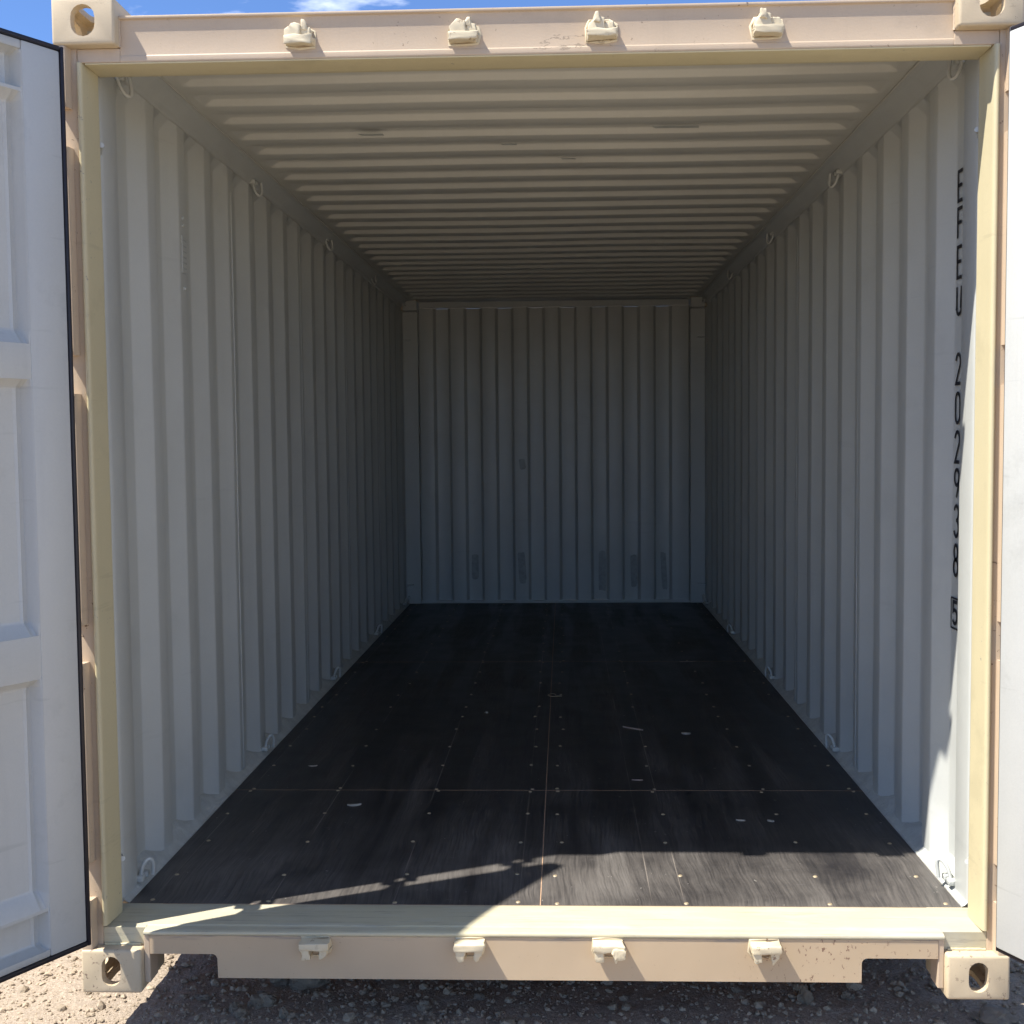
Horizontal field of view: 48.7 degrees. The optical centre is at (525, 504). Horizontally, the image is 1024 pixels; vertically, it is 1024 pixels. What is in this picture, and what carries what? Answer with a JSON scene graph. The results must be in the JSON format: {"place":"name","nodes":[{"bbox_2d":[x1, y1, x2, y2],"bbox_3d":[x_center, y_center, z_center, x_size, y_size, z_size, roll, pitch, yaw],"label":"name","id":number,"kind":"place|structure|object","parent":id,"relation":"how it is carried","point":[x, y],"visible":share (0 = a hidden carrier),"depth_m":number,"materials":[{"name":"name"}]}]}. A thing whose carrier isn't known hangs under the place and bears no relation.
{"place":"outdoors","nodes":[
{"label":"outdoors","id":0,"kind":"place"},
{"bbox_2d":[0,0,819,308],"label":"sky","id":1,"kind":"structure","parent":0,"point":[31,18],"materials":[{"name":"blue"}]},
{"bbox_2d":[0,949,1023,1023],"bbox_3d":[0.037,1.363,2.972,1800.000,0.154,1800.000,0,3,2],"label":"ground","id":2,"kind":"structure","parent":0,"point":[638,1009],"depth_m":3.22,"materials":[{"name":"grey gravel"}]},
{"bbox_2d":[194,994,209,1000],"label":"stone","id":3,"kind":"object","parent":2,"relation":"on","point":[199,997],"visible":1,"depth_m":3.25,"materials":[{"name":"grey stone"}]},
{"bbox_2d":[229,1001,241,1013],"bbox_3d":[-0.818,1.418,3.181,0.038,0.035,0.038,2,4,41],"label":"stone","id":4,"kind":"object","parent":2,"relation":"on","point":[234,1005],"visible":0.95,"depth_m":3.17,"materials":[{"name":"grey stone"}]},
{"bbox_2d":[232,1008,247,1017],"bbox_3d":[-0.794,1.419,3.154,0.040,0.030,0.036,-3,4,-42],"label":"stone","id":5,"kind":"object","parent":2,"relation":"on","point":[239,1013],"visible":1,"depth_m":3.15,"materials":[{"name":"grey stone"}]},
{"bbox_2d":[248,991,276,1008],"bbox_3d":[-0.745,1.412,3.218,0.072,0.050,0.068,3,4,43],"label":"stone","id":6,"kind":"object","parent":2,"relation":"on","point":[260,999],"visible":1,"depth_m":3.20,"materials":[{"name":"grey stone"}]},
{"bbox_2d":[270,978,289,985],"bbox_3d":[-0.724,1.404,3.350,0.065,0.055,0.058,0,3,2],"label":"stone","id":7,"kind":"object","parent":2,"relation":"on","point":[278,981],"visible":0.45,"depth_m":3.33,"materials":[{"name":"grey stone"}]},
{"bbox_2d":[289,978,327,991],"bbox_3d":[-0.642,1.403,3.332,0.115,0.057,0.091,0,3,2],"label":"stone","id":8,"kind":"object","parent":2,"relation":"on","point":[297,984],"visible":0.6,"depth_m":3.30,"materials":[{"name":"grey stone"}]},
{"bbox_2d":[416,1000,431,1011],"bbox_3d":[-0.284,1.410,3.176,0.038,0.034,0.033,2,4,34],"label":"stone","id":9,"kind":"object","parent":2,"relation":"on","point":[423,1005],"visible":1,"depth_m":3.17,"materials":[{"name":"grey stone"}]},
{"bbox_2d":[473,992,485,999],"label":"stone","id":10,"kind":"object","parent":2,"relation":"on","point":[479,996],"visible":1,"depth_m":3.23,"materials":[{"name":"grey stone"}]},
{"bbox_2d":[0,0,1023,999],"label":"shipping container","id":11,"kind":"object","parent":2,"relation":"on","point":[378,435],"visible":1,"depth_m":3.82,"materials":[{"name":"metal"}]},
{"bbox_2d":[0,28,90,982],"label":"door","id":12,"kind":"structure","parent":11,"relation":"in","point":[45,889],"depth_m":2.78,"materials":[{"name":"grey paint"}]},
{"bbox_2d":[623,726,642,729],"bbox_3d":[0.477,0.996,5.025,0.105,0.006,0.015,2,4,36],"label":"wood splinter","id":13,"kind":"object","parent":11,"relation":"on","point":[632,728],"visible":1,"depth_m":5.02,"materials":[{"name":"grey wood"}]},
{"bbox_2d":[996,22,1023,963],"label":"door","id":14,"kind":"structure","parent":11,"relation":"in","point":[1010,833],"depth_m":2.75,"materials":[{"name":"grey paint"}]},
{"bbox_2d":[731,985,742,992],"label":"stone","id":15,"kind":"object","parent":2,"relation":"on","point":[735,989],"visible":1,"depth_m":3.25,"materials":[{"name":"grey stone"}]},
{"bbox_2d":[797,984,813,1005],"bbox_3d":[0.789,1.389,3.189,0.041,0.064,0.040,-3,4,-38],"label":"stone","id":16,"kind":"object","parent":2,"relation":"on","point":[805,996],"visible":0.99,"depth_m":3.17,"materials":[{"name":"grey stone"}]},
{"bbox_2d":[841,991,854,999],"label":"stone","id":17,"kind":"object","parent":2,"relation":"on","point":[847,995],"visible":1,"depth_m":3.20,"materials":[{"name":"grey stone"}]},
{"bbox_2d":[970,1004,1018,1023],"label":"stone","id":18,"kind":"object","parent":2,"relation":"on","point":[991,1014],"visible":1,"depth_m":3.06,"materials":[{"name":"grey stone"}]},
{"bbox_2d":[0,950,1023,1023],"bbox_3d":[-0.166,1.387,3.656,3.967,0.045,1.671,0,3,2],"label":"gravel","id":19,"kind":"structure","parent":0,"point":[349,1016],"depth_m":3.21,"materials":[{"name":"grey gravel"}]},
{"bbox_2d":[279,1006,288,1018],"bbox_3d":[-0.672,1.416,3.140,0.028,0.038,0.021,1,4,31],"label":"stone","id":20,"kind":"object","parent":19,"relation":"on","point":[283,1012],"visible":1,"depth_m":3.13,"materials":[{"name":"grey stone"}]}
]}

